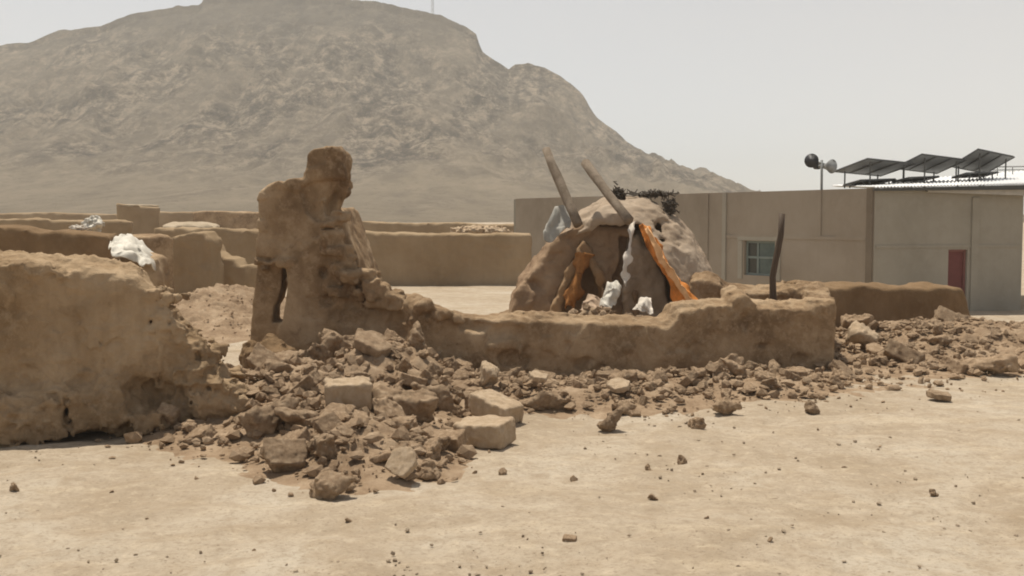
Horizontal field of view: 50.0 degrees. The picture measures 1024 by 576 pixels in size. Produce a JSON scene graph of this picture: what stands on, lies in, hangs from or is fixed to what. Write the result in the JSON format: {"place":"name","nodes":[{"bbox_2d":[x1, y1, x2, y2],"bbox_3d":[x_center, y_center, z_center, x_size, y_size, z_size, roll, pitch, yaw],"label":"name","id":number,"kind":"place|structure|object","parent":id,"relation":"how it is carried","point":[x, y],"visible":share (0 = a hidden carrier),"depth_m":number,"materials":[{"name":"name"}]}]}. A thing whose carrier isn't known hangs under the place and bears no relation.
{"place":"outdoors","nodes":[
{"label":"outdoors","id":0,"kind":"place"},
{"bbox_2d":[0,222,1023,575],"bbox_3d":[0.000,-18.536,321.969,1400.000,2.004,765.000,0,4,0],"label":"ground","id":1,"kind":"structure","parent":0,"point":[224,516],"depth_m":6.58,"materials":[{"name":"sand"}]},
{"bbox_2d":[0,225,118,258],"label":"brown wall","id":2,"kind":"structure","parent":1,"relation":"on","point":[32,239],"depth_m":17.49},
{"bbox_2d":[81,215,104,231],"bbox_3d":[-7.239,-1.105,18.950,0.390,0.311,0.404,0,4,0],"label":"white bundle","id":3,"kind":"object","parent":2,"relation":"on","point":[95,223],"visible":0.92,"depth_m":18.90,"materials":[{"name":"fabric"}]},
{"bbox_2d":[0,217,132,235],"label":"back wall","id":4,"kind":"structure","parent":1,"relation":"on","point":[118,227],"depth_m":33.70,"materials":[{"name":"soil"}]},
{"bbox_2d":[0,211,192,226],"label":"back wall","id":5,"kind":"structure","parent":1,"relation":"on","point":[169,217],"depth_m":70.97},
{"bbox_2d":[0,250,249,446],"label":"mud wall","id":6,"kind":"structure","parent":1,"relation":"on","point":[114,346],"depth_m":8.65,"materials":[{"name":"soil"}]},
{"bbox_2d":[115,203,159,233],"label":"mud house","id":7,"kind":"structure","parent":1,"relation":"on","point":[144,219],"depth_m":44.26,"materials":[{"name":"soil"}]},
{"bbox_2d":[117,252,169,286],"bbox_3d":[-4.357,0.392,12.949,0.594,1.628,0.587,0,4,-7],"label":"mud stub","id":8,"kind":"object","parent":1,"relation":"on","point":[160,276],"visible":0.1,"depth_m":12.70,"materials":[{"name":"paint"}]},
{"bbox_2d":[108,233,155,270],"bbox_3d":[-4.401,-0.421,12.888,0.625,0.431,1.049,0,4,0],"label":"plastic sheet","id":9,"kind":"object","parent":8,"relation":"on","point":[131,247],"visible":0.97,"depth_m":12.58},
{"bbox_2d":[132,234,174,293],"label":"garden wall","id":10,"kind":"structure","parent":1,"relation":"on","point":[161,244],"depth_m":22.85,"materials":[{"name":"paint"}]},
{"bbox_2d":[156,402,180,427],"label":"mud clod","id":11,"kind":"object","parent":1,"relation":"on","point":[171,414],"visible":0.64,"depth_m":8.73,"materials":[{"name":"soil"}]},
{"bbox_2d":[162,222,219,227],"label":"mud house","id":12,"kind":"structure","parent":1,"relation":"on","point":[192,224],"depth_m":40.61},
{"bbox_2d":[172,231,223,293],"bbox_3d":[-7.106,-0.400,24.665,1.208,1.762,0.572,1,4,21],"label":"wall remnant","id":13,"kind":"object","parent":1,"relation":"on","point":[197,261],"depth_m":24.43,"materials":[{"name":"soil"}]},
{"bbox_2d":[182,424,217,443],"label":"mud clod","id":14,"kind":"object","parent":1,"relation":"on","point":[209,430],"visible":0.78,"depth_m":8.30,"materials":[{"name":"soil"}]},
{"bbox_2d":[193,211,258,228],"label":"back wall","id":15,"kind":"structure","parent":1,"relation":"on","point":[236,220],"depth_m":51.90,"materials":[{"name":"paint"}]},
{"bbox_2d":[221,244,257,287],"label":"stepped wall","id":16,"kind":"structure","parent":1,"relation":"on","point":[239,270],"depth_m":25.04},
{"bbox_2d":[239,333,300,368],"bbox_3d":[-2.434,0.845,11.354,0.763,0.723,0.604,-1,4,-13],"label":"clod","id":17,"kind":"object","parent":1,"relation":"on","point":[272,342],"depth_m":11.25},
{"bbox_2d":[238,396,302,437],"bbox_3d":[-1.849,1.008,8.415,0.490,0.349,0.246,-3,5,-43],"label":"mud clod","id":18,"kind":"object","parent":1,"relation":"on","point":[265,419],"visible":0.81,"depth_m":8.29,"materials":[{"name":"soil"}]},
{"bbox_2d":[260,438,306,472],"bbox_3d":[-1.519,1.123,7.330,0.300,0.152,0.220,5,45,-20],"label":"mud brick","id":19,"kind":"object","parent":1,"relation":"on","point":[286,455],"visible":0.95,"depth_m":7.27,"materials":[{"name":"brick"}]},
{"bbox_2d":[308,467,354,500],"bbox_3d":[-1.119,1.213,6.724,0.260,0.204,0.250,-3,5,-43],"label":"mud clod","id":20,"kind":"object","parent":1,"relation":"on","point":[329,484],"visible":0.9,"depth_m":6.65,"materials":[{"name":"soil"}]},
{"bbox_2d":[154,226,531,285],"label":"compound wall","id":21,"kind":"structure","parent":1,"relation":"on","point":[437,259],"depth_m":28.68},
{"bbox_2d":[371,383,438,422],"bbox_3d":[-0.903,0.972,8.956,0.629,0.378,0.310,0,4,2],"label":"mud clod","id":22,"kind":"object","parent":1,"relation":"on","point":[421,404],"visible":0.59,"depth_m":8.88,"materials":[{"name":"soil"}]},
{"bbox_2d":[423,436,441,459],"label":"mud clod","id":23,"kind":"object","parent":1,"relation":"on","point":[434,448],"visible":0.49,"depth_m":7.63,"materials":[{"name":"soil"}]},
{"bbox_2d":[410,382,458,411],"bbox_3d":[-0.652,1.014,9.713,0.316,0.532,0.256,-40,24,-13],"label":"mud clod","id":24,"kind":"object","parent":1,"relation":"on","point":[444,396],"visible":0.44,"depth_m":9.66,"materials":[{"name":"soil"}]},
{"bbox_2d":[362,221,513,232],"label":"back wall","id":25,"kind":"structure","parent":1,"relation":"on","point":[431,227],"depth_m":47.59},
{"bbox_2d":[450,225,512,233],"bbox_3d":[-0.841,-1.557,30.163,1.728,0.367,0.856,0,4,0],"label":"clay heap","id":26,"kind":"object","parent":1,"relation":"on","point":[478,229],"visible":0.62,"depth_m":29.92,"materials":[{"name":"soil"}]},
{"bbox_2d":[468,389,523,423],"bbox_3d":[-0.132,1.025,9.330,0.444,0.205,0.276,20,19,41],"label":"mud brick","id":27,"kind":"object","parent":1,"relation":"on","point":[487,402],"visible":0.75,"depth_m":9.26,"materials":[{"name":"brick"}]},
{"bbox_2d":[0,325,1023,575],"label":"sand grit","id":28,"kind":"object","parent":1,"relation":"on","point":[392,553],"visible":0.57,"depth_m":6.35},
{"bbox_2d":[94,283,1023,496],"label":"rubble crumbs","id":29,"kind":"object","parent":1,"relation":"on","point":[464,452],"visible":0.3,"depth_m":10.37,"materials":[{"name":"soil"}]},
{"bbox_2d":[247,342,284,369],"bbox_3d":[-2.304,0.698,10.242,0.361,0.170,0.236,33,60,23],"label":"mud clod","id":30,"kind":"object","parent":29,"relation":"on","point":[259,355],"visible":0.54,"depth_m":10.19,"materials":[{"name":"soil"}]},
{"bbox_2d":[261,359,293,372],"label":"mud clod","id":31,"kind":"object","parent":29,"relation":"on","point":[269,365],"visible":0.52,"depth_m":9.85,"materials":[{"name":"soil"}]},
{"bbox_2d":[275,349,305,363],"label":"mud clod","id":32,"kind":"object","parent":29,"relation":"on","point":[286,356],"visible":0.41,"depth_m":10.39,"materials":[{"name":"soil"}]},
{"bbox_2d":[274,407,318,426],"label":"mud clod","id":33,"kind":"object","parent":29,"relation":"on","point":[291,416],"visible":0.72,"depth_m":8.24,"materials":[{"name":"soil"}]},
{"bbox_2d":[284,427,312,440],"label":"mud clod","id":34,"kind":"object","parent":29,"relation":"on","point":[304,433],"visible":0.51,"depth_m":7.69,"materials":[{"name":"soil"}]},
{"bbox_2d":[287,369,323,393],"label":"mud clod","id":35,"kind":"object","parent":29,"relation":"on","point":[314,378],"visible":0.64,"depth_m":9.24,"materials":[{"name":"soil"}]},
{"bbox_2d":[307,343,329,364],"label":"mud clod","id":36,"kind":"object","parent":29,"relation":"on","point":[318,352],"visible":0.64,"depth_m":10.53,"materials":[{"name":"soil"}]},
{"bbox_2d":[312,433,337,460],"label":"mud clod","id":37,"kind":"object","parent":29,"relation":"on","point":[324,444],"visible":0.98,"depth_m":7.31,"materials":[{"name":"soil"}]},
{"bbox_2d":[313,412,341,434],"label":"mud clod","id":38,"kind":"object","parent":29,"relation":"on","point":[326,422],"visible":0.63,"depth_m":7.78,"materials":[{"name":"soil"}]},
{"bbox_2d":[250,146,410,357],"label":"mud pillar","id":39,"kind":"structure","parent":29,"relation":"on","point":[313,246],"depth_m":12.19,"materials":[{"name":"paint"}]},
{"bbox_2d":[318,328,351,358],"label":"mud clod","id":40,"kind":"object","parent":29,"relation":"on","point":[332,341],"visible":0.72,"depth_m":10.90,"materials":[{"name":"soil"}]},
{"bbox_2d":[319,402,357,414],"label":"mud clod","id":41,"kind":"object","parent":29,"relation":"on","point":[331,407],"visible":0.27,"depth_m":8.54,"materials":[{"name":"soil"}]},
{"bbox_2d":[336,425,354,437],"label":"mud clod","id":42,"kind":"object","parent":29,"relation":"on","point":[346,431],"visible":1,"depth_m":7.56,"materials":[{"name":"soil"}]},
{"bbox_2d":[323,376,372,409],"bbox_3d":[-1.317,0.849,8.840,0.397,0.252,0.292,-1,9,-9],"label":"mud brick","id":43,"kind":"object","parent":29,"relation":"on","point":[356,391],"visible":0.82,"depth_m":8.71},
{"bbox_2d":[351,409,368,427],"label":"mud clod","id":44,"kind":"object","parent":29,"relation":"on","point":[360,414],"visible":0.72,"depth_m":7.82,"materials":[{"name":"soil"}]},
{"bbox_2d":[352,328,391,357],"bbox_3d":[-1.341,0.547,10.689,0.411,0.128,0.395,23,19,-12],"label":"mud slab","id":45,"kind":"object","parent":29,"relation":"on","point":[374,344],"depth_m":10.60,"materials":[{"name":"soil"}]},
{"bbox_2d":[369,452,390,462],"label":"mud clod","id":46,"kind":"object","parent":29,"relation":"on","point":[383,457],"visible":0.47,"depth_m":7.26,"materials":[{"name":"soil"}]},
{"bbox_2d":[372,397,405,418],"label":"mud clod","id":47,"kind":"object","parent":29,"relation":"on","point":[391,408],"visible":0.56,"depth_m":8.53,"materials":[{"name":"soil"}]},
{"bbox_2d":[385,446,417,478],"bbox_3d":[-0.703,1.120,7.074,0.200,0.205,0.065,12,-27,28],"label":"mud slab","id":48,"kind":"object","parent":29,"relation":"on","point":[402,462],"depth_m":7.05,"materials":[{"name":"soil"}]},
{"bbox_2d":[387,414,415,428],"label":"mud clod","id":49,"kind":"object","parent":29,"relation":"on","point":[401,421],"visible":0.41,"depth_m":8.15,"materials":[{"name":"soil"}]},
{"bbox_2d":[395,359,411,372],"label":"mud clod","id":50,"kind":"object","parent":29,"relation":"on","point":[404,365],"visible":0.88,"depth_m":10.37,"materials":[{"name":"soil"}]},
{"bbox_2d":[394,371,427,386],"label":"mud clod","id":51,"kind":"object","parent":29,"relation":"on","point":[400,376],"visible":0.79,"depth_m":10.16,"materials":[{"name":"soil"}]},
{"bbox_2d":[408,321,428,350],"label":"mud clod","id":52,"kind":"object","parent":29,"relation":"on","point":[416,337],"visible":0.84,"depth_m":11.04,"materials":[{"name":"soil"}]},
{"bbox_2d":[416,459,440,480],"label":"mud clod","id":53,"kind":"object","parent":29,"relation":"on","point":[430,467],"visible":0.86,"depth_m":7.20,"materials":[{"name":"soil"}]},
{"bbox_2d":[419,362,443,376],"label":"mud clod","id":54,"kind":"object","parent":29,"relation":"on","point":[434,368],"visible":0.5,"depth_m":10.55,"materials":[{"name":"soil"}]},
{"bbox_2d":[432,429,467,450],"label":"mud clod","id":55,"kind":"object","parent":29,"relation":"on","point":[458,438],"visible":0.65,"depth_m":8.03,"materials":[{"name":"soil"}]},
{"bbox_2d":[452,368,469,379],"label":"mud clod","id":56,"kind":"object","parent":29,"relation":"on","point":[461,374],"visible":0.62,"depth_m":10.60,"materials":[{"name":"soil"}]},
{"bbox_2d":[453,415,515,449],"bbox_3d":[-0.220,1.103,8.391,0.441,0.221,0.343,-2,6,24],"label":"mud brick","id":57,"kind":"object","parent":29,"relation":"on","point":[491,432],"visible":0.88,"depth_m":8.25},
{"bbox_2d":[479,361,498,386],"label":"mud clod","id":58,"kind":"object","parent":29,"relation":"on","point":[488,373],"visible":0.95,"depth_m":10.31,"materials":[{"name":"soil"}]},
{"bbox_2d":[528,370,548,382],"bbox_3d":[0.256,0.826,10.275,0.193,0.060,0.185,5,18,-29],"label":"mud slab","id":59,"kind":"object","parent":29,"relation":"on","point":[536,375],"depth_m":10.23,"materials":[{"name":"soil"}]},
{"bbox_2d":[521,390,567,410],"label":"mud clod","id":60,"kind":"object","parent":29,"relation":"on","point":[544,400],"visible":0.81,"depth_m":9.84,"materials":[{"name":"soil"}]},
{"bbox_2d":[580,293,601,310],"bbox_3d":[1.046,0.196,14.337,0.260,0.224,0.493,1,4,14],"label":"rag","id":61,"kind":"object","parent":29,"relation":"on","point":[591,300],"visible":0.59,"depth_m":14.33,"materials":[{"name":"fabric"}]},
{"bbox_2d":[599,280,621,307],"bbox_3d":[1.285,0.079,13.935,0.197,0.338,0.549,2,4,32],"label":"white rag","id":62,"kind":"object","parent":29,"relation":"on","point":[612,292],"visible":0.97,"depth_m":13.84,"materials":[{"name":"fabric"}]},
{"bbox_2d":[606,377,629,392],"bbox_3d":[1.001,0.909,10.268,0.221,0.065,0.224,-12,23,-10],"label":"mud slab","id":63,"kind":"object","parent":29,"relation":"on","point":[617,385],"depth_m":10.23,"materials":[{"name":"soil"}]},
{"bbox_2d":[607,369,637,381],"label":"mud clod","id":64,"kind":"object","parent":29,"relation":"on","point":[627,374],"visible":0.7,"depth_m":11.01,"materials":[{"name":"soil"}]},
{"bbox_2d":[678,369,698,387],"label":"mud clod","id":65,"kind":"object","parent":29,"relation":"on","point":[689,378],"visible":0.79,"depth_m":10.77,"materials":[{"name":"soil"}]},
{"bbox_2d":[720,358,754,378],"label":"mud clod","id":66,"kind":"object","parent":29,"relation":"on","point":[735,368],"visible":0.91,"depth_m":11.17,"materials":[{"name":"soil"}]},
{"bbox_2d":[754,367,775,379],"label":"mud clod","id":67,"kind":"object","parent":29,"relation":"on","point":[760,373],"visible":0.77,"depth_m":10.95,"materials":[{"name":"soil"}]},
{"bbox_2d":[761,377,777,391],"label":"mud clod","id":68,"kind":"object","parent":29,"relation":"on","point":[771,383],"visible":0.84,"depth_m":10.68,"materials":[{"name":"soil"}]},
{"bbox_2d":[769,213,784,299],"bbox_3d":[3.142,-0.175,13.033,0.200,1.416,0.083,-1,4,-20],"label":"crooked post","id":69,"kind":"object","parent":29,"relation":"on","point":[775,262],"visible":0.7,"depth_m":12.99,"materials":[{"name":"brown wood"}]},
{"bbox_2d":[779,368,800,379],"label":"mud clod","id":70,"kind":"object","parent":29,"relation":"on","point":[783,372],"visible":0.88,"depth_m":11.19,"materials":[{"name":"soil"}]},
{"bbox_2d":[830,359,856,377],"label":"mud clod","id":71,"kind":"object","parent":29,"relation":"on","point":[841,365],"visible":0.56,"depth_m":11.95,"materials":[{"name":"soil"}]},
{"bbox_2d":[840,313,873,331],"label":"mud clod","id":72,"kind":"object","parent":29,"relation":"on","point":[847,320],"visible":0.6,"depth_m":15.22,"materials":[{"name":"soil"}]},
{"bbox_2d":[845,320,878,348],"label":"mud clod","id":73,"kind":"object","parent":29,"relation":"on","point":[862,334],"visible":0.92,"depth_m":13.70,"materials":[{"name":"soil"}]},
{"bbox_2d":[865,342,884,353],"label":"mud clod","id":74,"kind":"object","parent":29,"relation":"on","point":[872,347],"visible":0.94,"depth_m":13.46,"materials":[{"name":"soil"}]},
{"bbox_2d":[883,338,924,363],"bbox_3d":[4.572,0.794,12.815,0.456,0.210,0.298,32,-8,31],"label":"mud clod","id":75,"kind":"object","parent":29,"relation":"on","point":[898,351],"visible":0.77,"depth_m":12.71,"materials":[{"name":"soil"}]},
{"bbox_2d":[927,334,956,346],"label":"mud clod","id":76,"kind":"object","parent":29,"relation":"on","point":[943,339],"visible":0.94,"depth_m":13.42,"materials":[{"name":"soil"}]},
{"bbox_2d":[933,305,958,321],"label":"mud clod","id":77,"kind":"object","parent":29,"relation":"on","point":[941,313],"visible":0.48,"depth_m":14.76,"materials":[{"name":"soil"}]},
{"bbox_2d":[940,356,968,373],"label":"mud clod","id":78,"kind":"object","parent":29,"relation":"on","point":[955,365],"visible":0.59,"depth_m":12.34,"materials":[{"name":"soil"}]},
{"bbox_2d":[597,407,623,431],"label":"mud clod","id":79,"kind":"object","parent":1,"relation":"on","point":[608,423],"visible":0.99,"depth_m":8.97,"materials":[{"name":"soil"}]},
{"bbox_2d":[509,196,712,316],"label":"broken dome","id":80,"kind":"structure","parent":1,"relation":"on","point":[547,274],"depth_m":15.05,"materials":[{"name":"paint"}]},
{"bbox_2d":[543,205,570,242],"bbox_3d":[0.649,-0.875,14.950,0.245,0.514,0.591,3,5,42],"label":"grey sheet","id":81,"kind":"object","parent":80,"relation":"hanging from","point":[558,223],"visible":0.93,"depth_m":14.94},
{"bbox_2d":[542,147,582,227],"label":"wooden beam","id":82,"kind":"structure","parent":80,"relation":"on","point":[566,197],"depth_m":15.00,"materials":[{"name":"brown wood"}]},
{"bbox_2d":[563,252,594,309],"bbox_3d":[0.907,-0.095,14.806,0.438,0.778,0.253,0,4,0],"label":"ochre cloth","id":83,"kind":"object","parent":80,"relation":"hanging from","point":[574,293],"visible":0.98,"depth_m":14.78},
{"bbox_2d":[581,159,633,224],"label":"wooden beam","id":84,"kind":"structure","parent":80,"relation":"on","point":[624,214],"depth_m":14.57,"materials":[{"name":"brown wood"}]},
{"bbox_2d":[611,181,625,199],"bbox_3d":[1.467,-1.305,15.307,0.293,0.375,0.279,0,4,0],"label":"twig bundle","id":85,"kind":"object","parent":80,"relation":"on","point":[618,193],"visible":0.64,"depth_m":15.23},
{"bbox_2d":[621,221,634,285],"bbox_3d":[1.528,-0.451,14.222,0.132,0.846,0.430,2,4,25],"label":"white cloth","id":86,"kind":"object","parent":80,"relation":"hanging from","point":[627,260],"visible":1,"depth_m":14.14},
{"bbox_2d":[623,189,679,200],"bbox_3d":[1.954,-1.308,15.408,0.807,0.175,0.417,0,4,0],"label":"twig bundle","id":87,"kind":"object","parent":80,"relation":"on","point":[650,193],"visible":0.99,"depth_m":15.34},
{"bbox_2d":[639,223,697,301],"bbox_3d":[1.962,-0.311,13.992,0.849,1.025,0.420,2,4,24],"label":"orange cloth","id":88,"kind":"object","parent":80,"relation":"hanging from","point":[679,290],"visible":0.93,"depth_m":13.98,"materials":[{"name":"fabric"}]},
{"bbox_2d":[661,197,679,215],"bbox_3d":[2.203,-1.123,15.256,0.244,0.274,0.345,-1,4,-18],"label":"twig bundle","id":89,"kind":"object","parent":80,"relation":"on","point":[670,205],"visible":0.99,"depth_m":15.19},
{"bbox_2d":[401,271,836,376],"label":"room wall","id":90,"kind":"structure","parent":1,"relation":"on","point":[790,326],"depth_m":12.09,"materials":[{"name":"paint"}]},
{"bbox_2d":[632,297,653,314],"bbox_3d":[1.642,0.218,13.826,0.287,0.208,0.458,0,4,0],"label":"rag","id":91,"kind":"object","parent":90,"relation":"on","point":[644,304],"visible":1,"depth_m":13.66,"materials":[{"name":"white fabric"}]},
{"bbox_2d":[615,399,636,415],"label":"mud clod","id":92,"kind":"object","parent":1,"relation":"on","point":[626,405],"visible":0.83,"depth_m":9.75,"materials":[{"name":"soil"}]},
{"bbox_2d":[687,417,706,428],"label":"mud clod","id":93,"kind":"object","parent":1,"relation":"on","point":[696,423],"visible":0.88,"depth_m":8.99,"materials":[{"name":"soil"}]},
{"bbox_2d":[704,361,730,378],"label":"mud clod","id":94,"kind":"object","parent":1,"relation":"on","point":[711,367],"visible":0.55,"depth_m":11.12,"materials":[{"name":"soil"}]},
{"bbox_2d":[704,353,744,371],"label":"mud clod","id":95,"kind":"object","parent":1,"relation":"on","point":[736,358],"visible":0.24,"depth_m":11.70,"materials":[{"name":"soil"}]},
{"bbox_2d":[712,397,744,414],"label":"mud clod","id":96,"kind":"object","parent":1,"relation":"on","point":[725,405],"visible":1,"depth_m":9.59,"materials":[{"name":"soil"}]},
{"bbox_2d":[514,170,1023,310],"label":"concrete building","id":97,"kind":"structure","parent":1,"relation":"on","point":[966,239],"depth_m":25.86,"materials":[{"name":"beige paint"}]},
{"bbox_2d":[737,237,780,280],"bbox_3d":[6.320,-0.756,27.927,0.200,1.081,1.441,-2,4,-34],"label":"window","id":98,"kind":"structure","parent":97,"relation":"in","point":[760,251],"depth_m":28.04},
{"bbox_2d":[804,154,836,189],"bbox_3d":[7.437,-2.586,26.370,0.667,1.264,0.594,2,4,34],"label":"loudspeaker pole","id":99,"kind":"object","parent":97,"relation":"attached to","point":[813,162],"visible":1,"depth_m":26.23,"materials":[{"name":"grey metal"}]},
{"bbox_2d":[842,178,896,187],"bbox_3d":[9.078,-2.653,27.888,1.707,0.268,0.777,-2,4,-34],"label":"solar panel","id":100,"kind":"object","parent":97,"relation":"on","point":[866,181],"visible":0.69,"depth_m":27.78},
{"bbox_2d":[835,158,915,187],"bbox_3d":[9.189,-2.881,27.872,1.712,0.733,1.448,-1,4,-23],"label":"solar panel","id":101,"kind":"object","parent":97,"relation":"on","point":[869,167],"visible":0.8,"depth_m":27.76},
{"bbox_2d":[891,176,939,187],"bbox_3d":[10.244,-2.686,27.886,1.687,0.334,0.743,-3,4,-37],"label":"solar panel","id":102,"kind":"object","parent":97,"relation":"on","point":[914,179],"visible":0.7,"depth_m":27.75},
{"bbox_2d":[901,153,966,186],"bbox_3d":[10.630,-2.945,27.968,1.869,0.844,1.365,-2,4,-24],"label":"solar panel","id":103,"kind":"object","parent":97,"relation":"on","point":[930,163],"visible":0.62,"depth_m":27.80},
{"bbox_2d":[948,249,965,293],"bbox_3d":[10.350,-0.112,25.706,0.512,1.583,0.100,-1,4,-15],"label":"door","id":104,"kind":"structure","parent":97,"relation":"in","point":[956,258],"depth_m":25.68,"materials":[{"name":"red paint"}]},
{"bbox_2d":[951,171,998,186],"bbox_3d":[11.754,-2.742,27.882,1.813,0.447,0.693,-2,4,-35],"label":"solar panel","id":105,"kind":"object","parent":97,"relation":"on","point":[969,175],"visible":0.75,"depth_m":27.81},
{"bbox_2d":[952,148,1014,185],"bbox_3d":[12.003,-3.017,28.062,1.241,0.971,1.900,0,4,-5],"label":"solar panel","id":106,"kind":"object","parent":97,"relation":"on","point":[980,160],"visible":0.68,"depth_m":27.89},
{"bbox_2d":[804,399,819,414],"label":"mud clod","id":107,"kind":"object","parent":1,"relation":"on","point":[810,406],"visible":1,"depth_m":9.68,"materials":[{"name":"soil"}]},
{"bbox_2d":[786,280,969,327],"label":"dark wall","id":108,"kind":"structure","parent":1,"relation":"on","point":[878,301],"depth_m":16.67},
{"bbox_2d":[926,389,951,400],"bbox_3d":[4.072,1.020,10.464,0.237,0.069,0.236,5,8,-12],"label":"mud slab","id":109,"kind":"object","parent":1,"relation":"on","point":[938,394],"depth_m":10.40,"materials":[{"name":"soil"}]},
{"bbox_2d":[960,354,1019,373],"bbox_3d":[5.346,0.843,12.282,0.636,0.223,0.315,0,4,-2],"label":"mud clod","id":110,"kind":"object","parent":1,"relation":"on","point":[1001,363],"visible":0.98,"depth_m":12.19,"materials":[{"name":"soil"}]},
{"bbox_2d":[0,0,1023,222],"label":"hill","id":111,"kind":"structure","parent":0,"point":[418,116],"depth_m":328.04,"materials":[{"name":"stone"}]},
{"bbox_2d":[0,0,1023,213],"label":"sky","id":112,"kind":"structure","parent":0,"point":[741,91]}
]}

